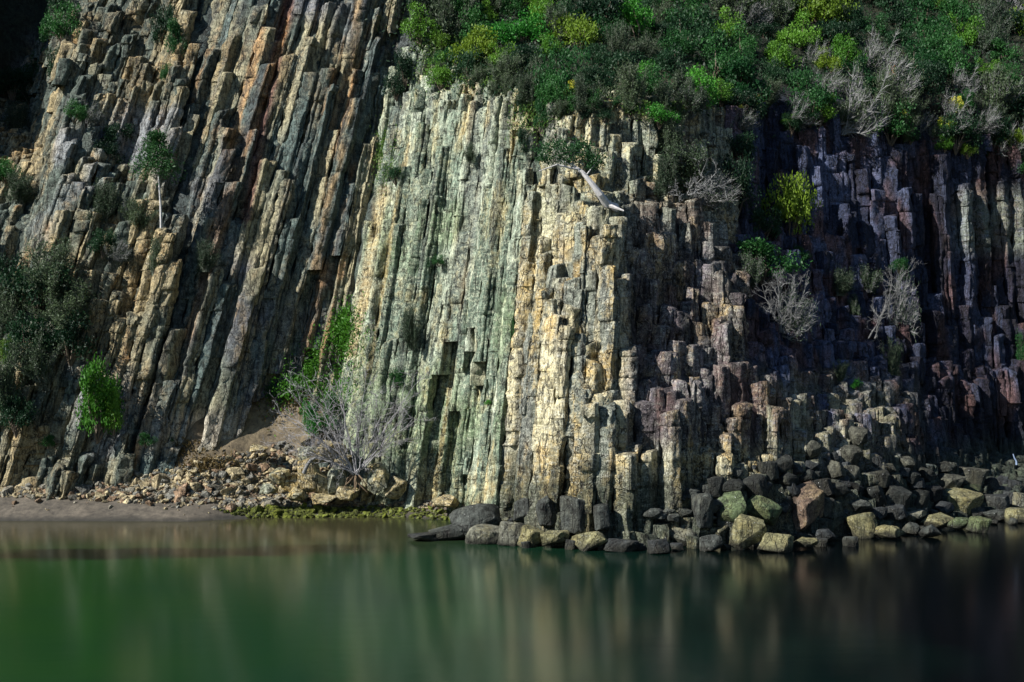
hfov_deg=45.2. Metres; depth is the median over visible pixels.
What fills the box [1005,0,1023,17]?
shrub
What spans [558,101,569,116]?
shrub
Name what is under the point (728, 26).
bush
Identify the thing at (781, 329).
bare tree
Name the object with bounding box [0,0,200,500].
tan ridge cliff
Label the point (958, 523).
boulder
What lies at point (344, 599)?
sea water
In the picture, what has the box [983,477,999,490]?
boulder
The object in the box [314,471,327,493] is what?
rock
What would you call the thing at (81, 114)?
bush
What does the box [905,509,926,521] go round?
boulder
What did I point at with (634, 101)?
shrub
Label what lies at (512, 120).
grass
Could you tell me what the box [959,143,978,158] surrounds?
bush
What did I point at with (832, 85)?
shrub
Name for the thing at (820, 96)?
bush
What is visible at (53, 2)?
bush
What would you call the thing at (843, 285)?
shrub
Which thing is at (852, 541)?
boulder
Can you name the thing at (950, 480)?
boulder
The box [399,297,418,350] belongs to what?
shrub
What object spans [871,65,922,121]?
shrub
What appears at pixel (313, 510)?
rock
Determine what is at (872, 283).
shrub
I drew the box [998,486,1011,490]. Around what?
boulder
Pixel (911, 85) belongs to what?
shrub
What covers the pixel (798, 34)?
bush
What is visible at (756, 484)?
boulder
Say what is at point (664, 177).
shrub
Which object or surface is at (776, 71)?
bush
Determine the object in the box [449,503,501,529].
boulder
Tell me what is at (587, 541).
boulder
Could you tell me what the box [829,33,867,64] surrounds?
bush
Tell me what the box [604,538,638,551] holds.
boulder
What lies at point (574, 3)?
shrub
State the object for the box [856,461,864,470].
boulder
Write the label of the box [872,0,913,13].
bush
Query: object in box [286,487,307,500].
rock
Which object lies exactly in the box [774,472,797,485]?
boulder
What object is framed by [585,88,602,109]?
bush
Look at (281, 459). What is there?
rock
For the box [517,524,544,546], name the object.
boulder
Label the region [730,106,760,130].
shrub
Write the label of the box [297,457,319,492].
rock
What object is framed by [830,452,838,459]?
boulder
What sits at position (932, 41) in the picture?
bush
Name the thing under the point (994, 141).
bush
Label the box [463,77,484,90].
bush
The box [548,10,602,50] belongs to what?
bush
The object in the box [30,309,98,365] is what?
bush
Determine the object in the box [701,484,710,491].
boulder
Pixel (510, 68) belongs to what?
shrub
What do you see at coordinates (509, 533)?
boulder
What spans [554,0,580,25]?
bush
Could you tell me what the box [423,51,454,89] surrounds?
bush
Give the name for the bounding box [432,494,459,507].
rock
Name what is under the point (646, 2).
bush
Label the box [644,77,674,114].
shrub
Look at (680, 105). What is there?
shrub
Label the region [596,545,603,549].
boulder
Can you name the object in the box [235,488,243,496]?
rock
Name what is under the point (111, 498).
rock
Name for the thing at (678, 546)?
boulder
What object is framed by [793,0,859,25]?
bush
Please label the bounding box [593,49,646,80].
bush
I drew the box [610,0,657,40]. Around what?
bush
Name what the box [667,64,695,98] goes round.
shrub
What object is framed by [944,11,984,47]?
bush
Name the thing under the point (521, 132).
bush
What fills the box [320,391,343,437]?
bush
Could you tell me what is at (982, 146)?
bush
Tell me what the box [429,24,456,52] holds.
bush
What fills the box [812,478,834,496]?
boulder
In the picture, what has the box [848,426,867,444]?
boulder
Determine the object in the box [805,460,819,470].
boulder
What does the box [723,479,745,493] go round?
boulder
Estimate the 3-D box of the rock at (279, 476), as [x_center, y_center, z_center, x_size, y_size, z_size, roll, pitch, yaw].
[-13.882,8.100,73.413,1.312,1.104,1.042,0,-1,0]
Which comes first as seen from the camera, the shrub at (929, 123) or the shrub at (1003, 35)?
the shrub at (929, 123)
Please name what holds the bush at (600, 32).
on the hillside
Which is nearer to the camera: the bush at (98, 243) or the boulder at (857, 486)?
the boulder at (857, 486)
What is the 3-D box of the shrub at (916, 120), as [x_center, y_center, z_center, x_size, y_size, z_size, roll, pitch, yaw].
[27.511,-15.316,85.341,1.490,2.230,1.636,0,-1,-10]
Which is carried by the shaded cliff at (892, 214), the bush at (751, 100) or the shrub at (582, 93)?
the bush at (751, 100)
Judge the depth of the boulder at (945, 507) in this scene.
70.06 m
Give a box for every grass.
[169,370,331,479]
[370,0,717,199]
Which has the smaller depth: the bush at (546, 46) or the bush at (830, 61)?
the bush at (546, 46)
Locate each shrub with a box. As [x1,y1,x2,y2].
[0,267,28,338]
[0,340,27,420]
[1,168,38,204]
[1,329,64,382]
[13,232,100,304]
[19,277,92,330]
[81,177,126,221]
[84,99,106,124]
[104,237,131,262]
[118,194,159,229]
[145,231,172,275]
[194,236,220,273]
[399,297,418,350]
[401,0,479,51]
[463,63,490,86]
[463,142,475,164]
[481,0,510,11]
[483,47,526,91]
[486,79,500,95]
[499,72,515,96]
[512,66,535,110]
[524,50,554,90]
[543,0,573,44]
[549,98,571,119]
[551,0,578,12]
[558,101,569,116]
[570,69,606,114]
[595,57,652,113]
[602,17,642,59]
[622,92,639,111]
[630,24,664,60]
[639,152,682,196]
[641,137,715,193]
[643,94,658,106]
[644,0,671,24]
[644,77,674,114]
[645,108,687,162]
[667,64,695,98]
[668,158,729,201]
[672,95,686,112]
[674,79,712,115]
[680,109,696,120]
[686,164,743,210]
[710,0,758,19]
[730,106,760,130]
[738,246,767,289]
[739,0,775,25]
[753,74,784,108]
[760,0,798,25]
[773,266,820,342]
[785,86,823,132]
[797,35,833,66]
[815,61,851,96]
[832,264,857,295]
[833,356,849,382]
[834,98,862,127]
[840,56,896,142]
[847,290,859,314]
[852,83,880,114]
[855,39,924,101]
[859,262,883,293]
[862,22,903,68]
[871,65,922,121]
[880,337,903,377]
[887,263,921,341]
[902,125,917,141]
[903,88,932,119]
[903,108,922,132]
[919,105,944,134]
[929,124,943,137]
[939,83,975,133]
[950,61,983,94]
[958,0,1011,20]
[962,21,1014,54]
[969,99,1004,136]
[971,57,1023,115]
[973,0,1015,32]
[976,11,1014,40]
[992,97,1017,123]
[994,107,1023,156]
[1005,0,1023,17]
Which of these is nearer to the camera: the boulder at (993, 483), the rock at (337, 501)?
the rock at (337, 501)
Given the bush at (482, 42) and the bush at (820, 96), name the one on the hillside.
the bush at (482, 42)
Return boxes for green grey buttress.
[335,44,548,511]
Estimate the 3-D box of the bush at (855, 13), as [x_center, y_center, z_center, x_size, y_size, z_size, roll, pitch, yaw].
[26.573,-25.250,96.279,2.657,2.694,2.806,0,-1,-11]
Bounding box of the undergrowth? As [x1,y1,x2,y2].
[354,0,1023,137]
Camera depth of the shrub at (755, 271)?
71.33 m
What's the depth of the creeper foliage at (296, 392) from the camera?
79.34 m
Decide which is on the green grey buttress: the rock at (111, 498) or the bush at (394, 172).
the bush at (394, 172)
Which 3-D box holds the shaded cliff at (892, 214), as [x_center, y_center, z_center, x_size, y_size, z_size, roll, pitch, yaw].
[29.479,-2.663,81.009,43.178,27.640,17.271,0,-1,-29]
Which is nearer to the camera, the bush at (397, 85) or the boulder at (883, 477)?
the boulder at (883, 477)
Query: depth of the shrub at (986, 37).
95.39 m
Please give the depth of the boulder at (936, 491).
70.60 m
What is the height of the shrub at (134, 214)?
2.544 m
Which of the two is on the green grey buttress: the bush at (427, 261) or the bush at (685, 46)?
the bush at (427, 261)
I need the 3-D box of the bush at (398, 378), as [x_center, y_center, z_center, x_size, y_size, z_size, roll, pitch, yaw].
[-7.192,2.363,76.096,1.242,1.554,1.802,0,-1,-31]
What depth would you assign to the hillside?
84.88 m
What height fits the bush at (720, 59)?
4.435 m
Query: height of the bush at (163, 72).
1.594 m
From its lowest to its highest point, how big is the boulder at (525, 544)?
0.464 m
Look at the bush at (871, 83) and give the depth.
86.14 m
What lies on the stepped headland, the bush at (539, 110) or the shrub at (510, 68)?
the bush at (539, 110)
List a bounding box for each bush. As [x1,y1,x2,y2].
[0,156,22,184]
[0,250,27,298]
[0,262,74,320]
[0,310,54,359]
[0,334,12,363]
[0,394,39,437]
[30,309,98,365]
[36,434,55,448]
[38,0,81,42]
[38,15,54,42]
[44,45,60,77]
[47,0,74,21]
[62,97,88,123]
[70,351,124,443]
[86,227,117,258]
[90,138,124,164]
[101,384,124,435]
[102,122,134,144]
[138,431,157,447]
[149,1,175,43]
[159,61,172,79]
[163,16,189,55]
[265,379,277,401]
[299,397,325,443]
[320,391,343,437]
[380,69,405,101]
[382,165,404,184]
[388,367,404,385]
[392,46,413,92]
[399,2,441,46]
[407,0,433,14]
[416,257,434,277]
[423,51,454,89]
[427,52,439,66]
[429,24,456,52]
[431,254,446,266]
[432,45,459,68]
[444,45,487,82]
[446,24,501,66]
[450,0,484,14]
[458,4,494,42]
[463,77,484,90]
[474,0,501,21]
[483,5,554,45]
[487,40,515,66]
[495,0,527,16]
[499,41,543,71]
[509,319,514,337]
[514,97,524,106]
[515,121,529,155]
[518,105,530,113]
[520,0,557,6]
[527,0,560,30]
[527,37,590,92]
[533,70,573,107]
[533,95,550,135]
[537,32,564,56]
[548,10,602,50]
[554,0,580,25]
[562,0,635,32]
[566,94,581,113]
[575,108,590,121]
[581,63,616,93]
[583,42,612,63]
[583,109,596,115]
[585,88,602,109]
[589,13,627,42]
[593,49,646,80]
[593,106,615,122]
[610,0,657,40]
[612,96,621,107]
[623,102,638,116]
[635,59,672,96]
[636,59,655,79]
[637,0,662,15]
[643,102,681,128]
[648,42,695,79]
[649,19,674,39]
[655,0,715,26]
[657,26,701,57]
[665,4,730,53]
[668,107,681,122]
[684,62,720,108]
[687,27,747,79]
[708,77,736,106]
[711,5,747,41]
[715,149,762,217]
[717,56,773,105]
[722,87,767,119]
[723,19,759,53]
[724,130,757,163]
[736,235,812,285]
[737,46,757,65]
[745,0,765,7]
[747,21,781,37]
[749,206,783,239]
[754,101,767,117]
[757,56,787,81]
[760,169,823,235]
[763,37,801,70]
[774,8,821,51]
[779,112,795,125]
[781,68,809,88]
[782,112,801,136]
[786,64,841,127]
[788,110,804,124]
[790,0,811,16]
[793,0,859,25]
[793,245,812,260]
[800,107,811,121]
[803,91,837,126]
[805,108,819,125]
[809,17,847,44]
[812,46,841,72]
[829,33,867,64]
[836,0,866,26]
[839,18,866,42]
[840,53,869,77]
[849,378,863,389]
[858,9,890,35]
[861,75,877,97]
[868,95,917,145]
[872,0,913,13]
[882,26,912,44]
[884,9,912,25]
[887,257,910,273]
[889,63,925,95]
[900,0,950,36]
[900,32,943,71]
[901,130,920,144]
[905,0,928,7]
[908,15,963,53]
[915,57,949,94]
[922,0,946,11]
[931,28,981,81]
[932,109,982,155]
[933,134,953,152]
[936,0,985,28]
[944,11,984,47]
[958,88,976,114]
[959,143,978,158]
[966,107,1022,164]
[971,134,982,140]
[973,57,1001,77]
[975,141,989,155]
[987,37,1023,62]
[990,58,1022,85]
[990,134,1001,147]
[993,128,1023,147]
[1001,9,1023,34]
[1004,4,1023,35]
[1007,80,1023,127]
[1011,157,1023,174]
[1015,333,1023,360]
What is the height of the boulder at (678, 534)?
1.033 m
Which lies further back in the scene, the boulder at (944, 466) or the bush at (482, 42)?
the bush at (482, 42)
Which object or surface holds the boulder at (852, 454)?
on the shaded cliff at (892, 214)
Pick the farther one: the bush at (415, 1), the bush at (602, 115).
the bush at (415, 1)
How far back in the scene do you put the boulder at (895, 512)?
66.62 m
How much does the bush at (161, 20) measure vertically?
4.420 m
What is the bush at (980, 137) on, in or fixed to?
on the shaded cliff at (892, 214)
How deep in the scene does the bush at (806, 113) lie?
82.37 m
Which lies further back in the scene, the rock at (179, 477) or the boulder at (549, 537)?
the rock at (179, 477)
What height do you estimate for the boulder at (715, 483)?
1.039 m
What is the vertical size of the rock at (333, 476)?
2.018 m
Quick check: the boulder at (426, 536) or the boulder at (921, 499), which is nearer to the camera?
the boulder at (426, 536)
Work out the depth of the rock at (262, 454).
76.68 m
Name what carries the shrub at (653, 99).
on the stepped headland
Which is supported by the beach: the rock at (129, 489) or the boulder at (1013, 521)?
the rock at (129, 489)
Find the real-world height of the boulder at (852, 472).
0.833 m
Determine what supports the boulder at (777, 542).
in the sea water
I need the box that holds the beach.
[0,362,449,521]
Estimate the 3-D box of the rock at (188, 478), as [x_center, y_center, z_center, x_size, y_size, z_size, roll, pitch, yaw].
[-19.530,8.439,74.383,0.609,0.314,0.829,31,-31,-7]
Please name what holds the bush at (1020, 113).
on the hillside
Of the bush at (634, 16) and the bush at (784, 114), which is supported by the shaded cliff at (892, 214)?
the bush at (784, 114)
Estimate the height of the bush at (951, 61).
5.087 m
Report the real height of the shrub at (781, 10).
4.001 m
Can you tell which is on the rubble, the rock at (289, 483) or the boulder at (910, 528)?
the rock at (289, 483)
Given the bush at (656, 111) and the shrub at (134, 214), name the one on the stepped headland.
the bush at (656, 111)
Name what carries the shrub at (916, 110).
on the hillside
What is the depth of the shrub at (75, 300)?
75.84 m
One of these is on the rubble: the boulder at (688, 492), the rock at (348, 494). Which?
the rock at (348, 494)
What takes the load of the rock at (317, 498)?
on the rubble
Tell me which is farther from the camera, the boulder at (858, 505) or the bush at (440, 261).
the bush at (440, 261)
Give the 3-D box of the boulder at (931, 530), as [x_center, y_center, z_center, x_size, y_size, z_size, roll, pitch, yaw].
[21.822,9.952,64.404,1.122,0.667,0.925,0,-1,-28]
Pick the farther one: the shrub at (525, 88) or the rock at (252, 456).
the rock at (252, 456)
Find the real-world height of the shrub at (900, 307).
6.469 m
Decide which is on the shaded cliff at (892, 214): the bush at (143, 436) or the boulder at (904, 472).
the boulder at (904, 472)
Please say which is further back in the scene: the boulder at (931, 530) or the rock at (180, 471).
the rock at (180, 471)
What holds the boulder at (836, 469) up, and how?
on the shaded cliff at (892, 214)
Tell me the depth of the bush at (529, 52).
79.36 m
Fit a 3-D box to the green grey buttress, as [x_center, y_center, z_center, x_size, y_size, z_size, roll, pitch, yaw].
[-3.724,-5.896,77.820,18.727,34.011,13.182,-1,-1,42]
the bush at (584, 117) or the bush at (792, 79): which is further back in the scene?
the bush at (792, 79)
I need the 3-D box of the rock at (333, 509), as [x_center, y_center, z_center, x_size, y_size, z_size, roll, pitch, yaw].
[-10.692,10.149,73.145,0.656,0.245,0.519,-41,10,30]
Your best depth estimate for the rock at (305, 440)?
77.32 m
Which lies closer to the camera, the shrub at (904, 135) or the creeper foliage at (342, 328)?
the creeper foliage at (342, 328)
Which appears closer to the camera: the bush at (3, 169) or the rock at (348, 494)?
the rock at (348, 494)
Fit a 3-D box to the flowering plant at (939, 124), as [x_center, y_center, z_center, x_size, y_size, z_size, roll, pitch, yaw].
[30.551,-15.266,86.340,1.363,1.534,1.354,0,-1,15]
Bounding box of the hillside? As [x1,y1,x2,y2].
[0,0,1023,528]
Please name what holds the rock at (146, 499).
on the beach
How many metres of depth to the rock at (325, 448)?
74.09 m
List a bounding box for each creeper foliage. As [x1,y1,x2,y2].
[257,357,341,436]
[263,291,380,419]
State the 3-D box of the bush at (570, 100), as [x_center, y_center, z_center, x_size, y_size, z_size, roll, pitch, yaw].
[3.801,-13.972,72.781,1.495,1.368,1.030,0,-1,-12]
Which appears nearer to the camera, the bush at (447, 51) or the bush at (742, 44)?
the bush at (447, 51)
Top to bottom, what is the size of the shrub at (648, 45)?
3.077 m
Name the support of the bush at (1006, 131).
on the hillside
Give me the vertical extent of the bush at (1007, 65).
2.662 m
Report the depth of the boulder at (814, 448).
66.33 m
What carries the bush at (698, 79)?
on the hillside
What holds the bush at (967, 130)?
on the shaded cliff at (892, 214)
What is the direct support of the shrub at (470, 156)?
on the green grey buttress
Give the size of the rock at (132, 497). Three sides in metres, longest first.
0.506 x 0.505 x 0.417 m
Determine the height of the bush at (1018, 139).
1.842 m
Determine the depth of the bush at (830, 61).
88.23 m
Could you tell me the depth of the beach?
72.95 m
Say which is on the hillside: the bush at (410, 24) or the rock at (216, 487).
the bush at (410, 24)
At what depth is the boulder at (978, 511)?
71.43 m
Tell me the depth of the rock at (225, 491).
74.33 m
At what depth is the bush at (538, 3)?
85.50 m
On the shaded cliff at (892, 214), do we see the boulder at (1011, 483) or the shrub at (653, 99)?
the boulder at (1011, 483)
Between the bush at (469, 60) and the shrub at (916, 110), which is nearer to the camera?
the bush at (469, 60)
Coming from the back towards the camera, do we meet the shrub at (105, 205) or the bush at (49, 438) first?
the shrub at (105, 205)
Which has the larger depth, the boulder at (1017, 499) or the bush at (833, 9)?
the bush at (833, 9)
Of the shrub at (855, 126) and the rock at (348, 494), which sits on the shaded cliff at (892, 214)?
the shrub at (855, 126)
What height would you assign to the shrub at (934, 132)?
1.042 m
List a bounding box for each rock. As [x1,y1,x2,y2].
[0,485,13,496]
[14,485,22,493]
[26,494,36,499]
[68,494,76,499]
[75,485,92,493]
[95,492,104,497]
[107,496,117,501]
[125,487,134,493]
[128,495,135,500]
[132,478,141,484]
[135,493,142,498]
[137,480,149,486]
[142,497,155,503]
[151,473,169,489]
[165,487,175,501]
[173,491,185,502]
[174,474,182,479]
[176,469,184,474]
[176,482,187,493]
[185,468,196,473]
[185,475,192,480]
[189,482,199,488]
[200,491,209,497]
[202,484,212,492]
[211,489,218,495]
[213,484,222,489]
[218,471,227,477]
[220,486,232,495]
[225,467,244,475]
[225,503,236,511]
[230,473,239,480]
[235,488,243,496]
[235,501,242,507]
[241,478,250,483]
[245,484,253,490]
[246,463,257,471]
[248,471,255,480]
[249,443,268,452]
[249,453,256,458]
[251,505,263,512]
[258,452,266,456]
[259,463,271,471]
[259,483,278,493]
[262,467,274,474]
[264,499,277,505]
[268,467,290,485]
[273,508,283,514]
[274,496,283,500]
[278,456,285,461]
[281,474,298,491]
[284,444,291,451]
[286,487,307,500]
[292,465,297,471]
[297,446,317,460]
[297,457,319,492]
[300,438,309,445]
[306,507,316,512]
[311,493,335,503]
[313,440,348,462]
[313,505,322,511]
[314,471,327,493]
[327,466,347,495]
[329,507,336,512]
[334,452,351,470]
[335,499,343,503]
[336,486,359,500]
[365,461,389,493]
[385,475,406,499]
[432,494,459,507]
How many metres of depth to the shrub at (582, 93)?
72.13 m
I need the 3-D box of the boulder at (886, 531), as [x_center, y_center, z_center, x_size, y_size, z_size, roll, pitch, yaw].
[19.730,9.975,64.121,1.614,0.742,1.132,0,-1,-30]
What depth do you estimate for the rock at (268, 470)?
76.14 m
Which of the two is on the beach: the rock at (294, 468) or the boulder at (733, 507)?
the rock at (294, 468)
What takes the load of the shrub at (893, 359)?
on the hillside
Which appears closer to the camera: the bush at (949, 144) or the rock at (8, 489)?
the rock at (8, 489)
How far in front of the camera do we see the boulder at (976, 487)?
74.03 m
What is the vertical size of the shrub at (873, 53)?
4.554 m
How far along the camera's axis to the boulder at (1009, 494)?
74.72 m
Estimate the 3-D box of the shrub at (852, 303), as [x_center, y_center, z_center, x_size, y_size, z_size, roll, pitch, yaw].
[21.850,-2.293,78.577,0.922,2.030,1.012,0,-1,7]
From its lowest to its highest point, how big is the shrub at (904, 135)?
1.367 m
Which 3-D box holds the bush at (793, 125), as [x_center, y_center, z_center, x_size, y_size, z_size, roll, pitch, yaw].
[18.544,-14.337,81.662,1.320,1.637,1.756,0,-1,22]
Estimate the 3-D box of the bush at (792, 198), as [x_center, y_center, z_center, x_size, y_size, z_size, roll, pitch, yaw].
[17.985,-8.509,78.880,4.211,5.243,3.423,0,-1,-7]
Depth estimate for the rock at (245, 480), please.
75.30 m
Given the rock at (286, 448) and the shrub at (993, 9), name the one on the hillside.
the shrub at (993, 9)
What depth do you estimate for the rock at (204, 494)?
73.63 m
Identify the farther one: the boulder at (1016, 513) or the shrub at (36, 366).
the shrub at (36, 366)
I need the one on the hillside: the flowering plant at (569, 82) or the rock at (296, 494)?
the flowering plant at (569, 82)
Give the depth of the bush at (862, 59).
88.31 m
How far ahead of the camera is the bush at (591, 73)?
74.45 m
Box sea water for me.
[0,516,1023,681]
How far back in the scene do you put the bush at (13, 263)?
78.84 m
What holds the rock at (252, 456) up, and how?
on the beach
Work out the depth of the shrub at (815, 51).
88.88 m
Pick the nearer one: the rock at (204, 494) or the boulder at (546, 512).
the boulder at (546, 512)
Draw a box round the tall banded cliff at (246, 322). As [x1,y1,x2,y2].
[132,0,403,477]
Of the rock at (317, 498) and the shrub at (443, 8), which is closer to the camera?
the rock at (317, 498)
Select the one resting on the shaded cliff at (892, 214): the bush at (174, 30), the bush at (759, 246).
the bush at (759, 246)
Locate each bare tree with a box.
[254,354,439,492]
[752,267,808,332]
[867,257,920,349]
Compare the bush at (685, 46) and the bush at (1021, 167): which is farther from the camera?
the bush at (1021, 167)
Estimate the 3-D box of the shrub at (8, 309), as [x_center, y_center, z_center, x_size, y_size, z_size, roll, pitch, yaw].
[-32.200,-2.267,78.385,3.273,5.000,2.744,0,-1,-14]
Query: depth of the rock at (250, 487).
75.08 m
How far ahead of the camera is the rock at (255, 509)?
72.62 m
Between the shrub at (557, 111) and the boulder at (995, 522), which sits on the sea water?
the boulder at (995, 522)
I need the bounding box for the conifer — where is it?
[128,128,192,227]
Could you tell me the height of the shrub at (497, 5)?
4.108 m
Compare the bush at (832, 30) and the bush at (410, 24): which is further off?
the bush at (832, 30)
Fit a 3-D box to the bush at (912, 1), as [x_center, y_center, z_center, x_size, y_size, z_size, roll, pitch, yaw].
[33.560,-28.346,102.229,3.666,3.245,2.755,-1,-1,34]
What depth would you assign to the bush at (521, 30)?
83.16 m
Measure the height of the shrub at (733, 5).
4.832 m
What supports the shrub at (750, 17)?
on the hillside
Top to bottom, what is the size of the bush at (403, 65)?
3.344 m
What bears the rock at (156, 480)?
on the beach
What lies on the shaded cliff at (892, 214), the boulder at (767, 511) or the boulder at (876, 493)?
the boulder at (876, 493)
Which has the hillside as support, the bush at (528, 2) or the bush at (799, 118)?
the bush at (528, 2)
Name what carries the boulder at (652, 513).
on the stepped headland
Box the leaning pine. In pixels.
[529,131,623,211]
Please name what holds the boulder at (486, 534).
in the sea water
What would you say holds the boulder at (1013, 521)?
in the sea water
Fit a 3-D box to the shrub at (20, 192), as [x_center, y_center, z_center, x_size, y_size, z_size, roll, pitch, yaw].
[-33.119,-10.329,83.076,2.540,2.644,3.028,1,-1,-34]
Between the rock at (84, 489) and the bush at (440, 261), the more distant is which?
the bush at (440, 261)
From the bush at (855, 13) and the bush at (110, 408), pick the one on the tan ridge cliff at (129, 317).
the bush at (110, 408)
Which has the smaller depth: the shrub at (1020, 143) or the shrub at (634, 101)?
the shrub at (634, 101)
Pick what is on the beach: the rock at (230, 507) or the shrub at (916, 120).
the rock at (230, 507)
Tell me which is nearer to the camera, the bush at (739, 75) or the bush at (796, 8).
the bush at (739, 75)
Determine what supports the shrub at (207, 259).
on the tall banded cliff at (246, 322)
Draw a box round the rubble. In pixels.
[0,441,464,519]
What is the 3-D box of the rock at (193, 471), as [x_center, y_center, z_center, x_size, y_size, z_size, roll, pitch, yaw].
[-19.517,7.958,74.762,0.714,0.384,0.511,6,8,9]
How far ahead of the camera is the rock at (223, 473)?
75.11 m
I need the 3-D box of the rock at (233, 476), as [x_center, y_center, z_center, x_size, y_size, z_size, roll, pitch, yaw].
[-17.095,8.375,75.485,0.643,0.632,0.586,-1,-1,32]
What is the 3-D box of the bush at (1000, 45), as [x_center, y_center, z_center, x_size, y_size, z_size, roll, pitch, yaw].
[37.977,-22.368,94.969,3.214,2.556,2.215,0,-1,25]
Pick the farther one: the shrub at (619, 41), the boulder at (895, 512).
the shrub at (619, 41)
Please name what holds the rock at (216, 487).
on the beach
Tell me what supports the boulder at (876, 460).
on the shaded cliff at (892, 214)
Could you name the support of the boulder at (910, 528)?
in the sea water
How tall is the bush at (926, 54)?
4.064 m
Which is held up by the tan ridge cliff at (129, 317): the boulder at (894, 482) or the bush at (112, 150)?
the bush at (112, 150)
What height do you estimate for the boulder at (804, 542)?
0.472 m
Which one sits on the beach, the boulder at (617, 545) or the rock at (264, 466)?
the rock at (264, 466)
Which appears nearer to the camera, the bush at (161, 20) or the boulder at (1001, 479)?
the boulder at (1001, 479)
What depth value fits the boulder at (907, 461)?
70.08 m
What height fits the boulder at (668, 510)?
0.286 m
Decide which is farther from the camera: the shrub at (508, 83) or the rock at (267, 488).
the shrub at (508, 83)
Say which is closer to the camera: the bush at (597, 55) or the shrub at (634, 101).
the shrub at (634, 101)
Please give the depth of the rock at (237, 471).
75.38 m
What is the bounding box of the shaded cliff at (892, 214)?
[722,102,1023,539]
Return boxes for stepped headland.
[498,91,793,548]
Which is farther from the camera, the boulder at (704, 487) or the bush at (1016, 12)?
the bush at (1016, 12)
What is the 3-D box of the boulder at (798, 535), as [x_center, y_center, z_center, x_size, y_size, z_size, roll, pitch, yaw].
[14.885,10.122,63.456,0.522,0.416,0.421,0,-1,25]
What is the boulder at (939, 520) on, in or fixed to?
in the sea water
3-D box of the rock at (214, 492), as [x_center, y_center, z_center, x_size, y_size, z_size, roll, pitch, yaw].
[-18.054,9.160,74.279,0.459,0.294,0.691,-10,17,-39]
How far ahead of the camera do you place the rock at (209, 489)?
74.13 m
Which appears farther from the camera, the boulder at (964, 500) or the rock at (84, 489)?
the rock at (84, 489)
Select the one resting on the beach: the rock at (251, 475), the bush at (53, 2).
the rock at (251, 475)
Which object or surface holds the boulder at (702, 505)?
on the stepped headland
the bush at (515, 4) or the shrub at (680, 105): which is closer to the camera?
the shrub at (680, 105)
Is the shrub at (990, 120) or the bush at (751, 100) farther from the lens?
the shrub at (990, 120)
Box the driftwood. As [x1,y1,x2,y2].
[302,456,321,473]
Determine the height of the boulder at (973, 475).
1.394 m
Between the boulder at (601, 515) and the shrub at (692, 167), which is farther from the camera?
the shrub at (692, 167)
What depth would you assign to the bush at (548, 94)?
73.10 m
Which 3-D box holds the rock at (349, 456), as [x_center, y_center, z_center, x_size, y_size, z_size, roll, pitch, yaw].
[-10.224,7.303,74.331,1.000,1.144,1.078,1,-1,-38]
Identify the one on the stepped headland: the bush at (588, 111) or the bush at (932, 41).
the bush at (588, 111)
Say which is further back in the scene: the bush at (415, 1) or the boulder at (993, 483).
the bush at (415, 1)
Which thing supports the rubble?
on the beach
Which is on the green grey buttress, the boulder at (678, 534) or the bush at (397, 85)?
the bush at (397, 85)
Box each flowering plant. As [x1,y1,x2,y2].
[566,79,574,91]
[937,117,956,132]
[949,96,964,114]
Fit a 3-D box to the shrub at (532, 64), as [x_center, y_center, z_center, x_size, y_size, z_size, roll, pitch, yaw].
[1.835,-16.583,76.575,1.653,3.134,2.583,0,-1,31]
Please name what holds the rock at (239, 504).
on the beach
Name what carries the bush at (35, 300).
on the tan ridge cliff at (129, 317)
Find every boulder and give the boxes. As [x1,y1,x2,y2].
[407,532,439,540]
[428,523,468,540]
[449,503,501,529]
[465,524,499,544]
[497,521,525,545]
[513,498,528,522]
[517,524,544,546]
[521,541,530,547]
[536,495,556,525]
[540,530,570,545]
[560,495,590,533]
[565,539,577,549]
[570,531,607,550]
[593,503,610,530]
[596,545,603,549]
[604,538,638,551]
[636,543,643,549]
[643,508,662,518]
[647,539,669,553]
[656,513,666,518]
[663,508,674,513]
[666,513,679,521]
[669,526,697,545]
[670,542,684,550]
[677,507,692,516]
[682,488,699,498]
[691,493,713,527]
[699,534,723,551]
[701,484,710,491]
[706,476,724,496]
[713,498,722,512]
[716,511,731,526]
[718,491,746,521]
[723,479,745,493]
[729,514,767,549]
[732,467,742,477]
[743,474,769,497]
[746,495,782,524]
[757,461,778,480]
[757,533,793,552]
[774,454,793,473]
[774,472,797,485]
[779,502,790,513]
[782,482,800,496]
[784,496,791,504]
[791,481,824,531]
[793,465,803,474]
[793,537,818,546]
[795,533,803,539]
[798,469,815,482]
[805,440,822,458]
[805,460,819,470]
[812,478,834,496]
[815,471,820,477]
[815,529,836,541]
[815,537,827,546]
[823,497,835,517]
[827,460,845,478]
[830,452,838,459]
[832,482,851,497]
[838,475,850,487]
[839,445,862,464]
[841,461,850,465]
[842,536,858,546]
[844,465,859,479]
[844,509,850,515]
[845,512,877,538]
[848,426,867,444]
[848,499,872,512]
[849,482,863,493]
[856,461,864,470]
[865,485,886,506]
[866,470,889,487]
[868,507,887,518]
[871,456,881,466]
[874,525,905,537]
[884,478,898,489]
[885,463,895,472]
[885,484,911,510]
[885,495,892,503]
[886,504,906,520]
[899,456,915,470]
[899,467,909,476]
[902,522,919,533]
[903,470,920,483]
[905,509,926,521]
[909,478,924,488]
[911,489,929,508]
[917,467,935,481]
[919,524,941,536]
[920,512,953,527]
[921,485,942,501]
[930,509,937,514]
[935,501,954,514]
[936,461,952,472]
[938,473,966,488]
[944,488,983,515]
[947,517,968,529]
[958,466,989,486]
[962,484,982,492]
[965,516,991,532]
[971,507,984,516]
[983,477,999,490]
[983,509,1003,520]
[984,494,1009,508]
[991,519,997,524]
[996,510,1004,520]
[997,475,1007,485]
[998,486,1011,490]
[1003,491,1012,505]
[1004,507,1023,522]
[1007,479,1023,492]
[1008,517,1017,524]
[1010,492,1023,507]
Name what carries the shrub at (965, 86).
on the hillside

